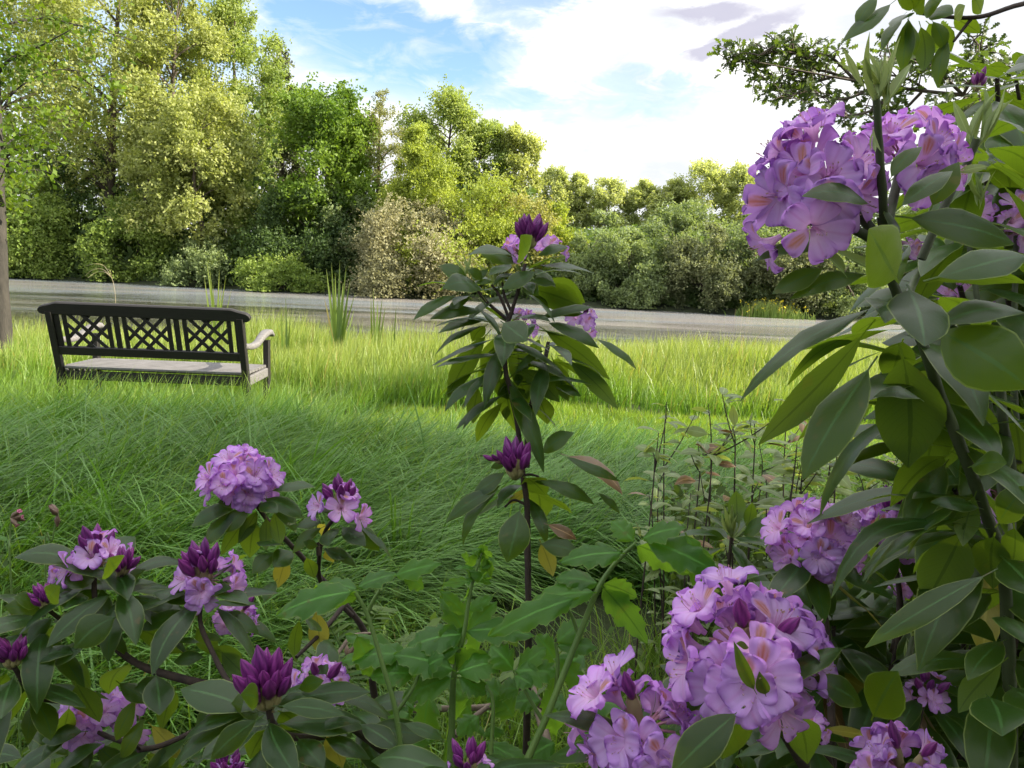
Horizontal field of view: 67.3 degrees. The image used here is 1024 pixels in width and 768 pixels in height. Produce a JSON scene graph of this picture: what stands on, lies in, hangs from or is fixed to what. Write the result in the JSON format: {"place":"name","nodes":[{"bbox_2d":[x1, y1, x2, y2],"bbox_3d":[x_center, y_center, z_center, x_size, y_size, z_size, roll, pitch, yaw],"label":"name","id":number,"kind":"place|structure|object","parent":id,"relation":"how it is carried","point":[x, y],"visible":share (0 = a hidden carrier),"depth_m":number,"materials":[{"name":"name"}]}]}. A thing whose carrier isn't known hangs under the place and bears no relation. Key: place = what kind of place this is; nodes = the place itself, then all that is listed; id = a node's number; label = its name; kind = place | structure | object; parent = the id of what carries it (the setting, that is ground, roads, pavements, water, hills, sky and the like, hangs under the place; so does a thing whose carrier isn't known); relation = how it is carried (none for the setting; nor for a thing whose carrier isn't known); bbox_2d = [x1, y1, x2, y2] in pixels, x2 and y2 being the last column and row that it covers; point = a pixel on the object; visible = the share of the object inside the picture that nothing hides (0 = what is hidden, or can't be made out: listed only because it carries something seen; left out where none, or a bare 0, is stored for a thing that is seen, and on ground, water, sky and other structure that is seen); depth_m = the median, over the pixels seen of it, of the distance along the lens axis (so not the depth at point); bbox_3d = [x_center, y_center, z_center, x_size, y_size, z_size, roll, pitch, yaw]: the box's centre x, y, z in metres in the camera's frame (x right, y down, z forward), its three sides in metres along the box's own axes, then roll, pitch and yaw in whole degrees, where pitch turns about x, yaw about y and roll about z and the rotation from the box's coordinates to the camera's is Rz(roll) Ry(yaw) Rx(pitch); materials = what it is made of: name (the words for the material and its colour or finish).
{"place":"outdoors","nodes":[
{"label":"outdoors","id":0,"kind":"place"},
{"bbox_2d":[0,519,889,767],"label":"rough grass","id":1,"kind":"structure","parent":0,"point":[518,718],"depth_m":2.41,"materials":[{"name":"green plant"}]},
{"bbox_2d":[9,278,913,351],"bbox_3d":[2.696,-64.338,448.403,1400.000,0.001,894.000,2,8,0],"label":"water","id":2,"kind":"structure","parent":0,"point":[29,296],"depth_m":30.55,"materials":[{"name":"grey liquid"}]},
{"bbox_2d":[722,298,818,319],"bbox_3d":[12.790,-3.847,38.579,5.014,0.993,2.200,5,9,19],"label":"flag iris bed","id":3,"kind":"object","parent":2,"relation":"on","point":[773,310],"visible":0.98,"depth_m":38.05,"materials":[{"name":"green plant"}]},
{"bbox_2d":[0,236,956,767],"bbox_3d":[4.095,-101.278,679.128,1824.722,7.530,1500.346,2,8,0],"label":"ground","id":4,"kind":"structure","parent":0,"point":[579,614],"depth_m":3.25,"materials":[{"name":"green plant"}]},
{"bbox_2d":[0,509,25,754],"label":"campion","id":5,"kind":"object","parent":4,"relation":"on","point":[15,517],"visible":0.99,"depth_m":1.60,"materials":[{"name":"green plant"}]},
{"bbox_2d":[36,504,64,762],"bbox_3d":[-0.974,0.744,1.667,0.070,0.998,0.036,2,8,0],"label":"campion","id":6,"kind":"object","parent":4,"relation":"on","point":[54,509],"visible":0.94,"depth_m":1.60,"materials":[{"name":"green plant"}]},
{"bbox_2d":[5,169,96,279],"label":"alder tree","id":7,"kind":"object","parent":4,"relation":"on","point":[48,252],"visible":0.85,"depth_m":47.85,"materials":[{"name":"green plant"}]},
{"bbox_2d":[0,0,112,204],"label":"poplar tree","id":8,"kind":"object","parent":4,"relation":"on","point":[9,89],"visible":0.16,"depth_m":53.50,"materials":[{"name":"green plant"}]},
{"bbox_2d":[0,0,145,354],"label":"tree","id":9,"kind":"object","parent":4,"relation":"on","point":[6,328],"visible":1,"depth_m":8.25,"materials":[{"name":"green plant"}]},
{"bbox_2d":[28,135,135,265],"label":"alder tree","id":10,"kind":"object","parent":4,"relation":"on","point":[74,196],"visible":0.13,"depth_m":50.35,"materials":[{"name":"green plant"}]},
{"bbox_2d":[0,0,212,225],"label":"poplar tree","id":11,"kind":"object","parent":4,"relation":"on","point":[110,141],"visible":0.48,"depth_m":48.14,"materials":[{"name":"green plant"}]},
{"bbox_2d":[63,187,189,281],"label":"alder tree","id":12,"kind":"object","parent":4,"relation":"on","point":[92,251],"visible":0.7,"depth_m":47.05,"materials":[{"name":"green plant"}]},
{"bbox_2d":[37,301,274,401],"bbox_3d":[-2.724,-0.157,6.082,1.550,0.970,0.790,2,8,0],"label":"park bench","id":13,"kind":"object","parent":4,"relation":"on","point":[85,311],"visible":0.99,"depth_m":5.77,"materials":[{"name":"brown wood"}]},
{"bbox_2d":[97,125,221,256],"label":"poplar tree","id":14,"kind":"object","parent":4,"relation":"on","point":[134,153],"visible":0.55,"depth_m":46.63,"materials":[{"name":"green plant"}]},
{"bbox_2d":[87,0,251,243],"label":"poplar tree","id":15,"kind":"object","parent":4,"relation":"on","point":[202,32],"visible":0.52,"depth_m":48.07,"materials":[{"name":"green plant"}]},
{"bbox_2d":[146,234,238,286],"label":"sallow bush","id":16,"kind":"object","parent":4,"relation":"on","point":[215,257],"visible":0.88,"depth_m":45.42,"materials":[{"name":"green plant"}]},
{"bbox_2d":[127,79,270,251],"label":"poplar tree","id":17,"kind":"object","parent":4,"relation":"on","point":[179,139],"visible":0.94,"depth_m":46.28,"materials":[{"name":"green plant"}]},
{"bbox_2d":[204,259,230,344],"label":"flag clump","id":18,"kind":"object","parent":4,"relation":"on","point":[212,301],"visible":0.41,"depth_m":11.19,"materials":[{"name":"green plant"}]},
{"bbox_2d":[0,523,443,767],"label":"rhododendron","id":19,"kind":"object","parent":4,"relation":"on","point":[265,709],"visible":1,"depth_m":1.05,"materials":[{"name":"green plant"}]},
{"bbox_2d":[167,0,294,233],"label":"poplar tree","id":20,"kind":"object","parent":4,"relation":"on","point":[231,13],"visible":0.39,"depth_m":53.30,"materials":[{"name":"green plant"}]},
{"bbox_2d":[221,180,290,260],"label":"hazel bush","id":21,"kind":"object","parent":4,"relation":"on","point":[242,217],"visible":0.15,"depth_m":48.16,"materials":[{"name":"green plant"}]},
{"bbox_2d":[266,310,289,353],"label":"flag clump","id":22,"kind":"object","parent":4,"relation":"on","point":[287,338],"visible":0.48,"depth_m":10.51,"materials":[{"name":"green plant"}]},
{"bbox_2d":[222,250,336,292],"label":"bramble bush","id":23,"kind":"object","parent":4,"relation":"on","point":[254,274],"visible":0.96,"depth_m":43.74,"materials":[{"name":"green plant"}]},
{"bbox_2d":[251,37,319,192],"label":"conifer tree","id":24,"kind":"object","parent":4,"relation":"on","point":[281,171],"visible":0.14,"depth_m":60.79,"materials":[{"name":"green plant"}]},
{"bbox_2d":[191,443,392,717],"bbox_3d":[-0.383,0.722,1.485,0.426,1.217,0.304,-1,9,-21],"label":"rhododendron","id":25,"kind":"object","parent":4,"relation":"on","point":[239,482],"visible":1,"depth_m":1.40,"materials":[{"name":"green plant"}]},
{"bbox_2d":[232,176,359,277],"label":"sallow bush","id":26,"kind":"object","parent":4,"relation":"on","point":[274,247],"visible":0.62,"depth_m":45.69,"materials":[{"name":"green plant"}]},
{"bbox_2d":[254,71,388,232],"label":"maple tree","id":27,"kind":"object","parent":4,"relation":"on","point":[333,130],"visible":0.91,"depth_m":46.45,"materials":[{"name":"green plant"}]},
{"bbox_2d":[298,165,377,274],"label":"hazel bush","id":28,"kind":"object","parent":4,"relation":"on","point":[342,244],"visible":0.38,"depth_m":46.02,"materials":[{"name":"green plant"}]},
{"bbox_2d":[324,262,354,348],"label":"flag clump","id":29,"kind":"object","parent":4,"relation":"on","point":[338,324],"visible":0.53,"depth_m":10.95,"materials":[{"name":"green plant"}]},
{"bbox_2d":[283,605,398,685],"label":"fern","id":30,"kind":"object","parent":4,"relation":"on","point":[310,649],"visible":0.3,"depth_m":1.73,"materials":[{"name":"green plant"}]},
{"bbox_2d":[342,645,361,767],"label":"campion","id":31,"kind":"object","parent":4,"relation":"on","point":[347,650],"visible":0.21,"depth_m":1.50,"materials":[{"name":"green plant"}]},
{"bbox_2d":[356,88,406,211],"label":"thin tree","id":32,"kind":"object","parent":4,"relation":"on","point":[382,149],"visible":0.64,"depth_m":47.67,"materials":[{"name":"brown plant"}]},
{"bbox_2d":[371,294,395,344],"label":"flag clump","id":33,"kind":"object","parent":4,"relation":"on","point":[373,328],"visible":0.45,"depth_m":10.74,"materials":[{"name":"green plant"}]},
{"bbox_2d":[328,190,488,298],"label":"sallow bush","id":34,"kind":"object","parent":4,"relation":"on","point":[378,234],"visible":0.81,"depth_m":42.13,"materials":[{"name":"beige plant"}]},
{"bbox_2d":[364,120,463,232],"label":"larch tree","id":35,"kind":"object","parent":4,"relation":"on","point":[418,152],"visible":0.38,"depth_m":45.51,"materials":[{"name":"green plant"}]},
{"bbox_2d":[0,544,871,767],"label":"weed leaves","id":36,"kind":"object","parent":4,"relation":"on","point":[434,620],"visible":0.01,"depth_m":2.30,"materials":[{"name":"green plant"}]},
{"bbox_2d":[382,74,492,200],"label":"poplar tree","id":37,"kind":"object","parent":4,"relation":"on","point":[453,109],"visible":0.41,"depth_m":52.32,"materials":[{"name":"green plant"}]},
{"bbox_2d":[0,326,900,678],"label":"meadow grass","id":38,"kind":"structure","parent":4,"relation":"on","point":[358,392],"depth_m":5.51,"materials":[{"name":"green plant"}]},
{"bbox_2d":[413,704,490,712],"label":"fallen branch","id":39,"kind":"object","parent":4,"relation":"on","point":[475,707],"visible":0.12,"depth_m":1.67,"materials":[{"name":"brown wood"}]},
{"bbox_2d":[377,151,534,296],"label":"willow tree","id":40,"kind":"object","parent":4,"relation":"on","point":[495,225],"visible":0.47,"depth_m":43.93,"materials":[{"name":"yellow plant"}]},
{"bbox_2d":[0,305,912,419],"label":"bank grass","id":41,"kind":"structure","parent":4,"relation":"on","point":[716,365],"depth_m":8.62,"materials":[{"name":"green plant"}]},
{"bbox_2d":[371,736,565,767],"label":"rhododendron","id":42,"kind":"object","parent":4,"relation":"on","point":[407,756],"visible":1,"depth_m":0.76,"materials":[{"name":"green plant"}]},
{"bbox_2d":[2,90,936,315],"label":"woodland undergrowth","id":43,"kind":"object","parent":4,"relation":"on","point":[128,252],"visible":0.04,"depth_m":48.48,"materials":[{"name":"green plant"}]},
{"bbox_2d":[455,703,489,738],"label":"fallen branch","id":44,"kind":"object","parent":4,"relation":"on","point":[482,710],"visible":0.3,"depth_m":1.58,"materials":[{"name":"brown wood"}]},
{"bbox_2d":[456,117,517,207],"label":"poplar tree","id":45,"kind":"object","parent":4,"relation":"on","point":[492,130],"visible":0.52,"depth_m":53.36,"materials":[{"name":"green plant"}]},
{"bbox_2d":[396,624,586,709],"bbox_3d":[-0.052,0.599,1.552,0.437,0.108,0.310,2,8,0],"label":"fern","id":46,"kind":"object","parent":4,"relation":"on","point":[504,676],"visible":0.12,"depth_m":1.58,"materials":[{"name":"green plant"}]},
{"bbox_2d":[276,519,715,767],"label":"hogweed","id":47,"kind":"object","parent":4,"relation":"on","point":[426,657],"visible":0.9,"depth_m":0.94,"materials":[{"name":"green plant"}]},
{"bbox_2d":[489,121,548,213],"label":"poplar tree","id":48,"kind":"object","parent":4,"relation":"on","point":[528,146],"visible":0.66,"depth_m":53.20,"materials":[{"name":"green plant"}]},
{"bbox_2d":[470,176,574,277],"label":"willow tree","id":49,"kind":"object","parent":4,"relation":"on","point":[543,210],"visible":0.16,"depth_m":45.07,"materials":[{"name":"green plant"}]},
{"bbox_2d":[413,213,636,754],"bbox_3d":[0.002,0.546,1.239,0.353,1.615,0.298,2,8,0],"label":"rhododendron","id":50,"kind":"object","parent":4,"relation":"on","point":[522,401],"visible":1,"depth_m":1.14,"materials":[{"name":"green plant"}]},
{"bbox_2d":[531,686,553,761],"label":"fallen branch","id":51,"kind":"object","parent":4,"relation":"on","point":[546,733],"visible":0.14,"depth_m":1.65,"materials":[{"name":"brown wood"}]},
{"bbox_2d":[536,164,577,224],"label":"distant poplar","id":52,"kind":"object","parent":4,"relation":"on","point":[559,183],"visible":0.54,"depth_m":90.92,"materials":[{"name":"green plant"}]},
{"bbox_2d":[547,199,593,258],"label":"willow tree","id":53,"kind":"object","parent":4,"relation":"on","point":[559,230],"visible":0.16,"depth_m":46.35,"materials":[{"name":"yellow plant"}]},
{"bbox_2d":[566,170,593,234],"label":"distant poplar","id":54,"kind":"object","parent":4,"relation":"on","point":[581,187],"visible":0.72,"depth_m":91.07,"materials":[{"name":"green plant"}]},
{"bbox_2d":[552,207,636,294],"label":"sallow bush","id":55,"kind":"object","parent":4,"relation":"on","point":[586,281],"visible":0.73,"depth_m":41.98,"materials":[{"name":"green plant"}]},
{"bbox_2d":[578,175,633,233],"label":"distant poplar","id":56,"kind":"object","parent":4,"relation":"on","point":[616,193],"visible":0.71,"depth_m":90.46,"materials":[{"name":"green plant"}]},
{"bbox_2d":[587,225,669,308],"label":"sallow bush","id":57,"kind":"object","parent":4,"relation":"on","point":[642,290],"visible":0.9,"depth_m":40.66,"materials":[{"name":"green plant"}]},
{"bbox_2d":[620,178,665,240],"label":"distant poplar","id":58,"kind":"object","parent":4,"relation":"on","point":[646,194],"visible":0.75,"depth_m":90.34,"materials":[{"name":"green plant"}]},
{"bbox_2d":[620,413,679,694],"bbox_3d":[0.406,0.633,2.389,0.176,1.085,0.187,2,8,0],"label":"shrub shoot","id":59,"kind":"object","parent":4,"relation":"on","point":[645,449],"visible":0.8,"depth_m":2.35,"materials":[{"name":"green plant"}]},
{"bbox_2d":[625,492,680,686],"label":"shrub shoot","id":60,"kind":"object","parent":4,"relation":"on","point":[640,651],"visible":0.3,"depth_m":2.66,"materials":[{"name":"green plant"}]},
{"bbox_2d":[635,470,679,679],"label":"shrub shoot","id":61,"kind":"object","parent":4,"relation":"on","point":[657,514],"visible":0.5,"depth_m":2.67,"materials":[{"name":"green plant"}]},
{"bbox_2d":[636,402,697,677],"bbox_3d":[0.510,0.591,2.556,0.249,1.069,0.144,-5,11,-40],"label":"shrub shoot","id":62,"kind":"object","parent":4,"relation":"on","point":[654,573],"visible":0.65,"depth_m":2.51,"materials":[{"name":"green plant"}]},
{"bbox_2d":[625,203,716,306],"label":"sallow bush","id":63,"kind":"object","parent":4,"relation":"on","point":[680,222],"visible":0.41,"depth_m":42.24,"materials":[{"name":"green plant"}]},
{"bbox_2d":[655,177,690,214],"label":"distant poplar","id":64,"kind":"object","parent":4,"relation":"on","point":[669,191],"visible":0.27,"depth_m":90.36,"materials":[{"name":"green plant"}]},
{"bbox_2d":[628,196,732,246],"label":"alder tree","id":65,"kind":"object","parent":4,"relation":"on","point":[696,210],"visible":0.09,"depth_m":52.90,"materials":[{"name":"green plant"}]},
{"bbox_2d":[654,493,717,667],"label":"shrub shoot","id":66,"kind":"object","parent":4,"relation":"on","point":[693,509],"visible":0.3,"depth_m":2.40,"materials":[{"name":"green plant"}]},
{"bbox_2d":[666,157,737,231],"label":"distant poplar","id":67,"kind":"object","parent":4,"relation":"on","point":[714,177],"visible":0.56,"depth_m":89.08,"materials":[{"name":"green plant"}]},
{"bbox_2d":[655,219,756,312],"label":"sallow bush","id":68,"kind":"object","parent":4,"relation":"on","point":[689,255],"visible":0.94,"depth_m":39.73,"materials":[{"name":"green plant"}]},
{"bbox_2d":[664,441,750,640],"bbox_3d":[0.627,0.635,2.577,0.265,0.921,0.207,-3,10,-32],"label":"shrub shoot","id":69,"kind":"object","parent":4,"relation":"on","point":[698,461],"visible":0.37,"depth_m":2.50,"materials":[{"name":"green plant"}]},
{"bbox_2d":[685,404,747,636],"bbox_3d":[0.633,0.569,2.550,0.187,1.013,0.196,-2,10,-28],"label":"shrub shoot","id":70,"kind":"object","parent":4,"relation":"on","point":[696,431],"visible":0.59,"depth_m":2.51,"materials":[{"name":"green plant"}]},
{"bbox_2d":[676,491,768,628],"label":"rhododendron","id":71,"kind":"object","parent":4,"relation":"on","point":[733,524],"visible":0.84,"depth_m":1.69,"materials":[{"name":"green plant"}]},
{"bbox_2d":[680,406,768,641],"bbox_3d":[0.581,0.608,2.205,0.256,1.116,0.186,1,8,-7],"label":"shrub shoot","id":72,"kind":"object","parent":4,"relation":"on","point":[714,457],"visible":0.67,"depth_m":2.16,"materials":[{"name":"green plant"}]},
{"bbox_2d":[704,159,757,226],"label":"distant poplar","id":73,"kind":"object","parent":4,"relation":"on","point":[739,172],"visible":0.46,"depth_m":88.81,"materials":[{"name":"green plant"}]},
{"bbox_2d":[703,387,765,568],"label":"shrub shoot","id":74,"kind":"object","parent":4,"relation":"on","point":[723,391],"visible":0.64,"depth_m":2.17,"materials":[{"name":"green plant"}]},
{"bbox_2d":[698,213,791,308],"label":"sallow bush","id":75,"kind":"object","parent":4,"relation":"on","point":[740,241],"visible":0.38,"depth_m":40.27,"materials":[{"name":"green plant"}]},
{"bbox_2d":[714,475,784,585],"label":"shrub shoot","id":76,"kind":"object","parent":4,"relation":"on","point":[747,480],"visible":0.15,"depth_m":2.15,"materials":[{"name":"green plant"}]},
{"bbox_2d":[544,485,966,767],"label":"rhododendron","id":77,"kind":"object","parent":4,"relation":"on","point":[750,666],"visible":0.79,"depth_m":0.64,"materials":[{"name":"purple plant"}]},
{"bbox_2d":[718,215,810,258],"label":"alder tree","id":78,"kind":"object","parent":4,"relation":"on","point":[739,225],"visible":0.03,"depth_m":53.99,"materials":[{"name":"green plant"}]},
{"bbox_2d":[738,444,801,582],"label":"shrub shoot","id":79,"kind":"object","parent":4,"relation":"on","point":[751,455],"visible":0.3,"depth_m":2.92,"materials":[{"name":"green plant"}]},
{"bbox_2d":[745,476,794,580],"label":"shrub shoot","id":80,"kind":"object","parent":4,"relation":"on","point":[777,484],"visible":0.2,"depth_m":2.59,"materials":[{"name":"green plant"}]},
{"bbox_2d":[733,412,815,586],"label":"shrub shoot","id":81,"kind":"object","parent":4,"relation":"on","point":[743,468],"visible":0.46,"depth_m":2.62,"materials":[{"name":"green plant"}]},
{"bbox_2d":[744,439,807,581],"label":"shrub shoot","id":82,"kind":"object","parent":4,"relation":"on","point":[783,461],"visible":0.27,"depth_m":2.22,"materials":[{"name":"green plant"}]},
{"bbox_2d":[659,461,902,670],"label":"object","id":83,"kind":"object","parent":4,"relation":"on","point":[674,576],"visible":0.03,"depth_m":2.99,"materials":[{"name":"green plant"}]},
{"bbox_2d":[757,399,806,560],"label":"shrub shoot","id":84,"kind":"object","parent":4,"relation":"on","point":[792,437],"visible":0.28,"depth_m":2.62,"materials":[{"name":"green plant"}]},
{"bbox_2d":[767,465,817,517],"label":"shrub shoot","id":85,"kind":"object","parent":4,"relation":"on","point":[787,493],"visible":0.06,"depth_m":2.78,"materials":[{"name":"green plant"}]},
{"bbox_2d":[743,241,848,315],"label":"sallow bush","id":86,"kind":"object","parent":4,"relation":"on","point":[761,274],"visible":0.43,"depth_m":38.79,"materials":[{"name":"green plant"}]},
{"bbox_2d":[769,464,824,561],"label":"shrub shoot","id":87,"kind":"object","parent":4,"relation":"on","point":[780,470],"visible":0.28,"depth_m":2.39,"materials":[{"name":"green plant"}]},
{"bbox_2d":[783,452,826,556],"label":"shrub shoot","id":88,"kind":"object","parent":4,"relation":"on","point":[816,479],"visible":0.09,"depth_m":2.40,"materials":[{"name":"green plant"}]},
{"bbox_2d":[809,460,856,502],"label":"shrub shoot","id":89,"kind":"object","parent":4,"relation":"on","point":[823,479],"visible":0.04,"depth_m":2.74,"materials":[{"name":"green plant"}]},
{"bbox_2d":[798,424,875,583],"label":"shrub shoot","id":90,"kind":"object","parent":4,"relation":"on","point":[845,481],"visible":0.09,"depth_m":2.04,"materials":[{"name":"green plant"}]},
{"bbox_2d":[802,453,879,505],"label":"shrub shoot","id":91,"kind":"object","parent":4,"relation":"on","point":[843,491],"visible":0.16,"depth_m":2.15,"materials":[{"name":"green plant"}]},
{"bbox_2d":[660,561,1023,767],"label":"rhododendron","id":92,"kind":"object","parent":4,"relation":"on","point":[857,627],"visible":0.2,"depth_m":1.04,"materials":[{"name":"green plant"}]},
{"bbox_2d":[801,234,888,317],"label":"sallow bush","id":93,"kind":"object","parent":4,"relation":"on","point":[844,304],"visible":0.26,"depth_m":38.65,"materials":[{"name":"green plant"}]},
{"bbox_2d":[707,17,1023,142],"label":"oak tree","id":94,"kind":"object","parent":4,"relation":"on","point":[808,65],"visible":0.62,"depth_m":6.13,"materials":[{"name":"green plant"}]},
{"bbox_2d":[848,471,892,490],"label":"shrub shoot","id":95,"kind":"object","parent":4,"relation":"on","point":[871,485],"visible":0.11,"depth_m":2.62,"materials":[{"name":"green plant"}]},
{"bbox_2d":[740,32,1023,767],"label":"rhododendron","id":96,"kind":"object","parent":4,"relation":"on","point":[935,423],"visible":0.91,"depth_m":0.55,"materials":[{"name":"green plant"}]},
{"bbox_2d":[857,190,906,244],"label":"alder tree","id":97,"kind":"object","parent":4,"relation":"on","point":[873,220],"visible":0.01,"depth_m":50.15,"materials":[{"name":"green plant"}]},
{"bbox_2d":[849,204,944,274],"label":"alder tree","id":98,"kind":"object","parent":4,"relation":"on","point":[908,208],"visible":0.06,"depth_m":40.52,"materials":[{"name":"green plant"}]},
{"bbox_2d":[807,0,1023,741],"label":"rhododendron","id":99,"kind":"object","parent":4,"relation":"on","point":[922,45],"visible":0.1,"depth_m":0.90,"materials":[{"name":"green plant"}]},
{"bbox_2d":[0,0,1023,240],"label":"sky","id":100,"kind":"structure","parent":0,"point":[626,89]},
{"bbox_2d":[339,399,895,468],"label":"lawn grass","id":101,"kind":"structure","parent":0,"point":[570,408],"depth_m":6.64,"materials":[{"name":"green plant"}]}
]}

